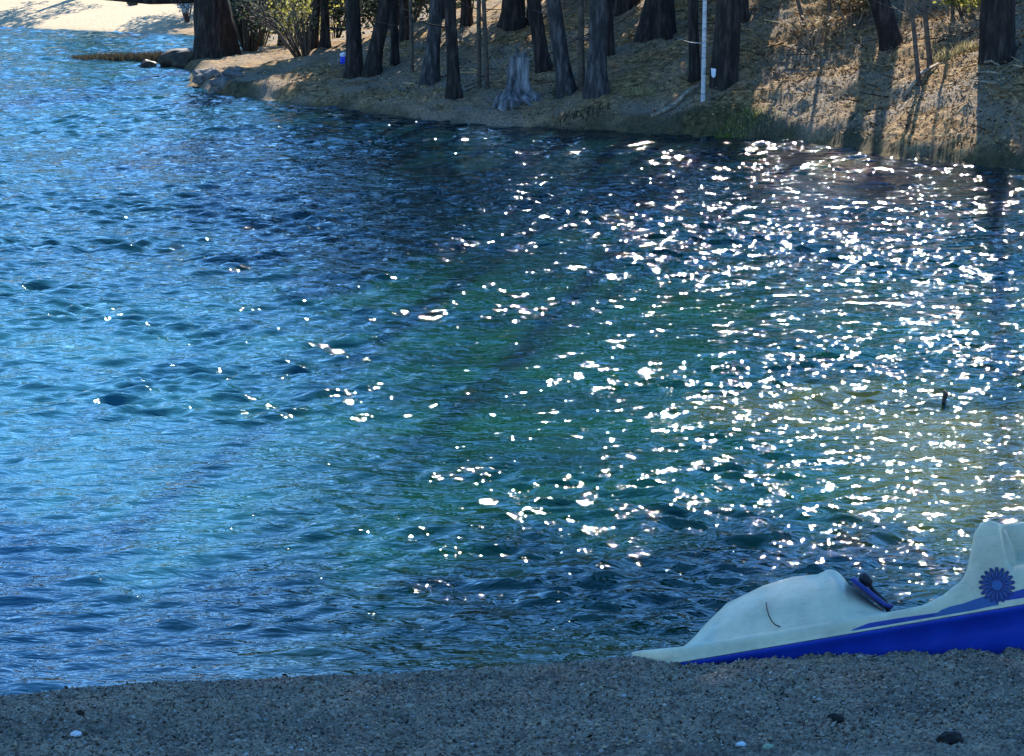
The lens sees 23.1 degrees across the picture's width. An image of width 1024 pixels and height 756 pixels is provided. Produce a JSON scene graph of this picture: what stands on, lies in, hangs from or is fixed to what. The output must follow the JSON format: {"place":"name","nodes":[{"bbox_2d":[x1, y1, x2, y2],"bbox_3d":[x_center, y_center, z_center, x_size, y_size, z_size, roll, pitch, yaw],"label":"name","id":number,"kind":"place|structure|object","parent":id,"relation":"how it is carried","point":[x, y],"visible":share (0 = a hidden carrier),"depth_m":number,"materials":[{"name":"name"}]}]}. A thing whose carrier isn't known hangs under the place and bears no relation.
{"place":"outdoors","nodes":[
{"label":"outdoors","id":0,"kind":"place"},
{"bbox_2d":[0,26,1023,695],"bbox_3d":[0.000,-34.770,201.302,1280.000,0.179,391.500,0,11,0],"label":"lake water","id":1,"kind":"structure","parent":0,"point":[292,390],"depth_m":19.41,"materials":[{"name":"blue liquid"}]},
{"bbox_2d":[64,50,164,60],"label":"reeds","id":2,"kind":"object","parent":1,"relation":"in","point":[150,56],"visible":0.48,"depth_m":57.99,"materials":[{"name":"brown plant"}]},
{"bbox_2d":[138,59,156,66],"bbox_3d":[-8.126,-6.978,55.797,0.450,0.271,0.319,0,11,0],"label":"rock","id":3,"kind":"object","parent":1,"relation":"in","point":[146,63],"visible":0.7,"depth_m":55.68,"materials":[{"name":"grey stone"}]},
{"bbox_2d":[942,389,948,402],"bbox_3d":[3.208,0.230,18.515,0.055,0.294,0.036,0,11,0],"label":"stick","id":4,"kind":"object","parent":1,"relation":"in","point":[945,395],"visible":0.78,"depth_m":18.49,"materials":[{"name":"wood"}]},
{"bbox_2d":[0,0,1023,170],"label":"bank","id":5,"kind":"structure","parent":0,"point":[111,16],"depth_m":41.42,"materials":[{"name":"soil"}]},
{"bbox_2d":[107,0,240,59],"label":"pine tree","id":6,"kind":"object","parent":5,"relation":"on","point":[215,35],"visible":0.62,"depth_m":55.33,"materials":[{"name":"brown plant"}]},
{"bbox_2d":[157,48,192,66],"bbox_3d":[-7.208,-7.021,55.975,1.427,0.721,0.736,0,11,0],"label":"boulder","id":7,"kind":"object","parent":5,"relation":"on","point":[182,57],"visible":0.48,"depth_m":55.68,"materials":[{"name":"grey stone"}]},
{"bbox_2d":[175,3,193,21],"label":"shrub","id":8,"kind":"object","parent":5,"relation":"on","point":[186,13],"visible":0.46,"depth_m":71.62,"materials":[{"name":"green plant"}]},
{"bbox_2d":[191,68,224,84],"bbox_3d":[-6.016,-5.958,49.575,0.710,0.393,0.459,0,11,0],"label":"rock","id":9,"kind":"object","parent":5,"relation":"on","point":[201,76],"visible":0.72,"depth_m":49.40,"materials":[{"name":"grey stone"}]},
{"bbox_2d":[208,76,232,91],"bbox_3d":[-5.601,-5.667,48.231,0.520,0.315,0.367,0,11,0],"label":"rock","id":10,"kind":"object","parent":5,"relation":"on","point":[218,84],"visible":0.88,"depth_m":48.12,"materials":[{"name":"grey stone"}]},
{"bbox_2d":[221,68,242,77],"bbox_3d":[-5.562,-6.028,49.707,0.449,0.267,0.330,0,11,0],"label":"rock","id":11,"kind":"object","parent":5,"relation":"on","point":[229,72],"visible":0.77,"depth_m":49.60,"materials":[{"name":"grey stone"}]},
{"bbox_2d":[233,66,244,70],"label":"rock","id":12,"kind":"object","parent":5,"relation":"on","point":[239,68],"visible":0.61,"depth_m":50.97,"materials":[{"name":"grey stone"}]},
{"bbox_2d":[179,0,310,46],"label":"shrub","id":13,"kind":"object","parent":5,"relation":"on","point":[268,35],"visible":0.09,"depth_m":61.98,"materials":[{"name":"green plant"}]},
{"bbox_2d":[229,0,286,51],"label":"shrub","id":14,"kind":"object","parent":5,"relation":"on","point":[248,36],"visible":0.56,"depth_m":57.24,"materials":[{"name":"green plant"}]},
{"bbox_2d":[232,0,302,45],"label":"pine tree","id":15,"kind":"object","parent":5,"relation":"on","point":[279,39],"visible":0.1,"depth_m":60.89,"materials":[{"name":"brown plant"}]},
{"bbox_2d":[228,0,327,57],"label":"shrub","id":16,"kind":"object","parent":5,"relation":"on","point":[304,44],"visible":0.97,"depth_m":53.06,"materials":[{"name":"green plant"}]},
{"bbox_2d":[240,0,344,47],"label":"shrub","id":17,"kind":"object","parent":5,"relation":"on","point":[290,20],"visible":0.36,"depth_m":56.53,"materials":[{"name":"green plant"}]},
{"bbox_2d":[310,0,320,49],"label":"pine tree","id":18,"kind":"object","parent":5,"relation":"on","point":[314,41],"visible":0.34,"depth_m":53.88,"materials":[{"name":"brown plant"}]},
{"bbox_2d":[318,0,332,47],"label":"pine tree","id":19,"kind":"object","parent":5,"relation":"on","point":[325,40],"visible":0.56,"depth_m":53.47,"materials":[{"name":"brown plant"}]},
{"bbox_2d":[275,0,379,38],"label":"shrub","id":20,"kind":"object","parent":5,"relation":"on","point":[338,14],"visible":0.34,"depth_m":60.77,"materials":[{"name":"green plant"}]},
{"bbox_2d":[309,0,363,78],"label":"pine tree","id":21,"kind":"object","parent":5,"relation":"on","point":[353,67],"visible":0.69,"depth_m":46.44,"materials":[{"name":"brown plant"}]},
{"bbox_2d":[340,52,345,63],"bbox_3d":[-3.311,-6.288,49.295,0.153,0.275,0.144,6,12,29],"label":"trash can","id":22,"kind":"object","parent":5,"relation":"on","point":[342,58],"visible":0.69,"depth_m":49.24,"materials":[{"name":"blue plastic"}]},
{"bbox_2d":[361,0,392,77],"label":"pine tree","id":23,"kind":"object","parent":5,"relation":"on","point":[372,67],"visible":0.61,"depth_m":46.30,"materials":[{"name":"brown plant"}]},
{"bbox_2d":[339,0,428,33],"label":"shrub","id":24,"kind":"object","parent":5,"relation":"on","point":[376,5],"visible":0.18,"depth_m":61.45,"materials":[{"name":"green plant"}]},
{"bbox_2d":[369,0,413,72],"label":"sapling","id":25,"kind":"object","parent":5,"relation":"on","point":[411,40],"visible":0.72,"depth_m":45.86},
{"bbox_2d":[387,0,398,29],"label":"pine tree","id":26,"kind":"object","parent":5,"relation":"on","point":[398,17],"visible":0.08,"depth_m":55.41,"materials":[{"name":"brown plant"}]},
{"bbox_2d":[389,0,399,65],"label":"pine tree","id":27,"kind":"object","parent":5,"relation":"on","point":[394,51],"visible":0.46,"depth_m":47.22,"materials":[{"name":"brown plant"}]},
{"bbox_2d":[398,0,408,42],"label":"pine tree","id":28,"kind":"object","parent":5,"relation":"on","point":[403,32],"visible":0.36,"depth_m":50.96,"materials":[{"name":"brown plant"}]},
{"bbox_2d":[397,0,429,21],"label":"shrub","id":29,"kind":"object","parent":5,"relation":"on","point":[417,10],"visible":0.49,"depth_m":54.30,"materials":[{"name":"green plant"}]},
{"bbox_2d":[419,0,443,86],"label":"pine tree","id":30,"kind":"object","parent":5,"relation":"on","point":[430,74],"visible":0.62,"depth_m":44.49,"materials":[{"name":"brown plant"}]},
{"bbox_2d":[402,0,463,100],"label":"pine tree","id":31,"kind":"object","parent":5,"relation":"on","point":[453,91],"visible":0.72,"depth_m":42.55,"materials":[{"name":"brown plant"}]},
{"bbox_2d":[442,0,444,18],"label":"pine tree","id":32,"kind":"object","parent":5,"relation":"on","point":[443,16],"visible":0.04,"depth_m":53.37,"materials":[{"name":"brown plant"}]},
{"bbox_2d":[412,0,486,17],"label":"shrub","id":33,"kind":"object","parent":5,"relation":"on","point":[458,5],"visible":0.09,"depth_m":61.24,"materials":[{"name":"green plant"}]},
{"bbox_2d":[459,0,473,27],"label":"pine tree","id":34,"kind":"object","parent":5,"relation":"on","point":[466,17],"visible":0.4,"depth_m":49.43,"materials":[{"name":"brown plant"}]},
{"bbox_2d":[462,0,481,89],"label":"sapling","id":35,"kind":"object","parent":5,"relation":"on","point":[478,78],"visible":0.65,"depth_m":43.45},
{"bbox_2d":[482,0,511,89],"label":"sapling","id":36,"kind":"object","parent":5,"relation":"on","point":[485,57],"visible":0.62,"depth_m":43.07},
{"bbox_2d":[497,0,525,30],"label":"pine tree","id":37,"kind":"object","parent":5,"relation":"on","point":[511,19],"visible":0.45,"depth_m":47.97,"materials":[{"name":"brown plant"}]},
{"bbox_2d":[488,48,543,110],"bbox_3d":[0.067,-4.970,41.767,0.994,1.082,0.890,-6,12,-29],"label":"tree stump","id":38,"kind":"object","parent":5,"relation":"on","point":[518,91],"visible":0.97,"depth_m":41.68,"materials":[{"name":"grey wood"}]},
{"bbox_2d":[526,8,529,25],"bbox_3d":[0.315,-9.197,47.744,3.041,5.633,3.255,0,11,0],"label":"pine tree","id":39,"kind":"object","parent":5,"relation":"on","point":[527,21],"visible":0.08,"depth_m":48.07,"materials":[{"name":"brown plant"}]},
{"bbox_2d":[520,0,552,73],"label":"pine tree","id":40,"kind":"object","parent":5,"relation":"on","point":[542,59],"visible":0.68,"depth_m":43.46,"materials":[{"name":"brown plant"}]},
{"bbox_2d":[531,0,577,98],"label":"pine tree","id":41,"kind":"object","parent":5,"relation":"on","point":[565,84],"visible":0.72,"depth_m":41.56,"materials":[{"name":"brown plant"}]},
{"bbox_2d":[538,100,611,129],"bbox_3d":[1.030,-4.229,40.568,1.203,0.599,0.711,0,11,0],"label":"grass tuft","id":42,"kind":"object","parent":5,"relation":"on","point":[565,119],"visible":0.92,"depth_m":40.60,"materials":[{"name":"green plant"}]},
{"bbox_2d":[567,0,584,90],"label":"sapling","id":43,"kind":"object","parent":5,"relation":"on","point":[581,69],"visible":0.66,"depth_m":41.58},
{"bbox_2d":[567,0,609,98],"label":"pine tree","id":44,"kind":"object","parent":5,"relation":"on","point":[596,83],"visible":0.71,"depth_m":41.12,"materials":[{"name":"brown plant"}]},
{"bbox_2d":[607,0,614,55],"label":"pine tree","id":45,"kind":"object","parent":5,"relation":"on","point":[610,42],"visible":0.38,"depth_m":42.98,"materials":[{"name":"brown plant"}]},
{"bbox_2d":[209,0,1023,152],"bbox_3d":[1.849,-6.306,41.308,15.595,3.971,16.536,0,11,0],"label":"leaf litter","id":46,"kind":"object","parent":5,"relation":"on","point":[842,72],"visible":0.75,"depth_m":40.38,"materials":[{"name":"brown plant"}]},
{"bbox_2d":[612,0,640,15],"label":"pine tree","id":47,"kind":"object","parent":5,"relation":"on","point":[619,7],"visible":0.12,"depth_m":46.74,"materials":[{"name":"brown plant"}]},
{"bbox_2d":[621,83,656,96],"bbox_3d":[2.089,-4.720,41.044,0.627,0.248,0.367,4,11,18],"label":"grass tuft","id":48,"kind":"object","parent":5,"relation":"on","point":[641,91],"visible":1,"depth_m":41.02,"materials":[{"name":"plant"}]},
{"bbox_2d":[633,0,676,42],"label":"pine tree","id":49,"kind":"object","parent":5,"relation":"on","point":[657,20],"visible":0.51,"depth_m":43.55,"materials":[{"name":"brown plant"}]},
{"bbox_2d":[651,104,676,117],"bbox_3d":[2.434,-4.285,40.059,0.517,0.214,0.076,-9,14,-38],"label":"stick","id":50,"kind":"object","parent":5,"relation":"on","point":[661,111],"visible":1,"depth_m":40.02,"materials":[{"name":"grey wood"}]},
{"bbox_2d":[672,83,700,108],"bbox_3d":[2.826,-4.561,40.383,0.074,0.386,0.778,10,15,43],"label":"stick","id":51,"kind":"object","parent":5,"relation":"on","point":[684,95],"visible":0.78,"depth_m":40.32,"materials":[{"name":"grey wood"}]},
{"bbox_2d":[677,0,706,101],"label":"birch sapling","id":52,"kind":"object","parent":5,"relation":"on","point":[703,43],"visible":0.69,"depth_m":39.84,"materials":[{"name":"white plant"}]},
{"bbox_2d":[687,0,714,82],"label":"pine tree","id":53,"kind":"object","parent":5,"relation":"on","point":[694,74],"visible":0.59,"depth_m":41.08,"materials":[{"name":"brown plant"}]},
{"bbox_2d":[709,0,742,91],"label":"pine tree","id":54,"kind":"object","parent":5,"relation":"on","point":[725,51],"visible":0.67,"depth_m":40.32,"materials":[{"name":"brown plant"}]},
{"bbox_2d":[711,68,715,77],"bbox_3d":[3.248,-4.920,40.324,0.081,0.160,0.020,0,11,0],"label":"trail marker","id":55,"kind":"object","parent":54,"relation":"attached to","point":[713,72],"visible":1,"depth_m":40.31,"materials":[{"name":"plastic"}]},
{"bbox_2d":[713,106,759,137],"bbox_3d":[3.521,-3.995,39.214,0.764,0.550,0.414,0,11,0],"label":"grass tuft","id":56,"kind":"object","parent":5,"relation":"on","point":[725,133],"visible":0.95,"depth_m":39.21,"materials":[{"name":"green plant"}]},
{"bbox_2d":[741,0,749,22],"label":"pine tree","id":57,"kind":"object","parent":5,"relation":"on","point":[745,11],"visible":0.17,"depth_m":43.06,"materials":[{"name":"brown plant"}]},
{"bbox_2d":[728,105,781,137],"bbox_3d":[3.801,-4.005,39.178,0.860,0.555,0.472,0,11,0],"label":"grass tuft","id":58,"kind":"object","parent":5,"relation":"on","point":[761,109],"visible":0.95,"depth_m":39.19,"materials":[{"name":"plant"}]},
{"bbox_2d":[796,0,807,32],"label":"sapling","id":59,"kind":"object","parent":5,"relation":"on","point":[798,3],"visible":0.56,"depth_m":41.77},
{"bbox_2d":[763,9,855,47],"bbox_3d":[4.920,-5.759,41.402,1.525,0.763,1.135,0,11,0],"label":"shrub","id":60,"kind":"object","parent":5,"relation":"on","point":[814,24],"visible":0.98,"depth_m":41.33,"materials":[{"name":"green plant"}]},
{"bbox_2d":[827,0,830,21],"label":"sapling","id":61,"kind":"object","parent":5,"relation":"on","point":[829,5],"visible":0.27,"depth_m":41.85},
{"bbox_2d":[816,0,871,24],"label":"shrub","id":62,"kind":"object","parent":5,"relation":"on","point":[857,10],"visible":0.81,"depth_m":41.80,"materials":[{"name":"green plant"}]},
{"bbox_2d":[869,0,902,51],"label":"pine tree","id":63,"kind":"object","parent":5,"relation":"on","point":[889,32],"visible":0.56,"depth_m":40.30,"materials":[{"name":"brown plant"}]},
{"bbox_2d":[877,0,921,85],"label":"sapling","id":64,"kind":"object","parent":5,"relation":"on","point":[916,53],"visible":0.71,"depth_m":38.35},
{"bbox_2d":[903,63,938,96],"bbox_3d":[6.330,-4.613,38.641,0.068,0.482,0.993,9,14,39],"label":"stick","id":65,"kind":"object","parent":5,"relation":"on","point":[922,72],"visible":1,"depth_m":38.56,"materials":[{"name":"grey wood"}]},
{"bbox_2d":[922,0,932,66],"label":"sapling","id":66,"kind":"object","parent":5,"relation":"on","point":[929,59],"visible":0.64,"depth_m":39.06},
{"bbox_2d":[950,0,954,21],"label":"sapling","id":67,"kind":"object","parent":5,"relation":"on","point":[952,9],"visible":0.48,"depth_m":40.63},
{"bbox_2d":[928,12,978,42],"bbox_3d":[7.122,-5.574,40.016,1.023,0.560,0.913,0,11,0],"label":"shrub","id":68,"kind":"object","parent":5,"relation":"on","point":[967,28],"visible":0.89,"depth_m":39.99,"materials":[{"name":"green plant"}]},
{"bbox_2d":[932,39,978,62],"bbox_3d":[7.009,-5.140,39.278,0.934,0.451,0.558,0,11,0],"label":"grass tuft","id":69,"kind":"object","parent":5,"relation":"on","point":[944,54],"visible":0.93,"depth_m":39.24,"materials":[{"name":"plant"}]},
{"bbox_2d":[933,0,980,16],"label":"shrub","id":70,"kind":"object","parent":5,"relation":"on","point":[956,4],"visible":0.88,"depth_m":40.66,"materials":[{"name":"green plant"}]},
{"bbox_2d":[973,80,997,84],"bbox_3d":[7.017,-4.383,37.010,0.042,0.040,0.692,-4,11,-18],"label":"stick","id":71,"kind":"object","parent":5,"relation":"on","point":[983,81],"visible":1,"depth_m":37.02,"materials":[{"name":"grey wood"}]},
{"bbox_2d":[975,70,1001,73],"bbox_3d":[7.125,-4.565,37.383,0.038,0.069,0.615,-5,12,-25],"label":"stick","id":72,"kind":"object","parent":5,"relation":"on","point":[987,71],"visible":1,"depth_m":37.38,"materials":[{"name":"grey wood"}]},
{"bbox_2d":[984,60,1000,65],"bbox_3d":[7.254,-4.776,37.852,0.037,0.087,0.411,-6,12,-28],"label":"stick","id":73,"kind":"object","parent":5,"relation":"on","point":[988,61],"visible":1,"depth_m":37.82,"materials":[{"name":"grey wood"}]},
{"bbox_2d":[977,0,1015,65],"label":"pine tree","id":74,"kind":"object","parent":5,"relation":"on","point":[997,37],"visible":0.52,"depth_m":37.85,"materials":[{"name":"brown plant"}]},
{"bbox_2d":[0,647,1023,755],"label":"beach","id":75,"kind":"structure","parent":0,"point":[993,747],"depth_m":10.64,"materials":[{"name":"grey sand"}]},
{"bbox_2d":[70,731,81,736],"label":"pebble","id":76,"kind":"object","parent":75,"relation":"on","point":[76,733],"visible":1,"depth_m":10.33,"materials":[{"name":"white stone"}]},
{"bbox_2d":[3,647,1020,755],"bbox_3d":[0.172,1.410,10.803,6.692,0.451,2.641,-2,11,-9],"label":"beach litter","id":77,"kind":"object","parent":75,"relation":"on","point":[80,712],"visible":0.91,"depth_m":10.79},
{"bbox_2d":[735,741,746,747],"bbox_3d":[0.906,1.450,9.876,0.048,0.025,0.036,0,11,0],"label":"pebble","id":78,"kind":"object","parent":75,"relation":"on","point":[741,743],"visible":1,"depth_m":9.87,"materials":[{"name":"white stone"}]},
{"bbox_2d":[762,744,773,749],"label":"pebble","id":79,"kind":"object","parent":75,"relation":"on","point":[768,746],"visible":1,"depth_m":9.74,"materials":[{"name":"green stone"}]},
{"bbox_2d":[632,520,1023,664],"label":"pedal boat","id":80,"kind":"object","parent":75,"relation":"on","point":[984,597],"visible":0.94,"depth_m":11.85,"materials":[{"name":"plastic"}]},
{"bbox_2d":[827,713,844,722],"bbox_3d":[1.320,1.387,10.201,0.073,0.043,0.054,-2,11,-10],"label":"clod","id":81,"kind":"object","parent":75,"relation":"on","point":[837,717],"visible":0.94,"depth_m":10.19,"materials":[{"name":"black soil"}]},
{"bbox_2d":[817,651,860,664],"bbox_3d":[1.514,1.310,11.566,0.186,0.092,0.121,-3,11,-15],"label":"grass tuft","id":82,"kind":"object","parent":75,"relation":"on","point":[835,659],"visible":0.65,"depth_m":11.56,"materials":[{"name":"plant"}]},
{"bbox_2d":[936,731,963,744],"bbox_3d":[1.710,1.405,9.751,0.101,0.058,0.090,-2,11,-12],"label":"clod","id":83,"kind":"object","parent":75,"relation":"on","point":[951,737],"visible":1,"depth_m":9.72,"materials":[{"name":"black soil"}]}
]}

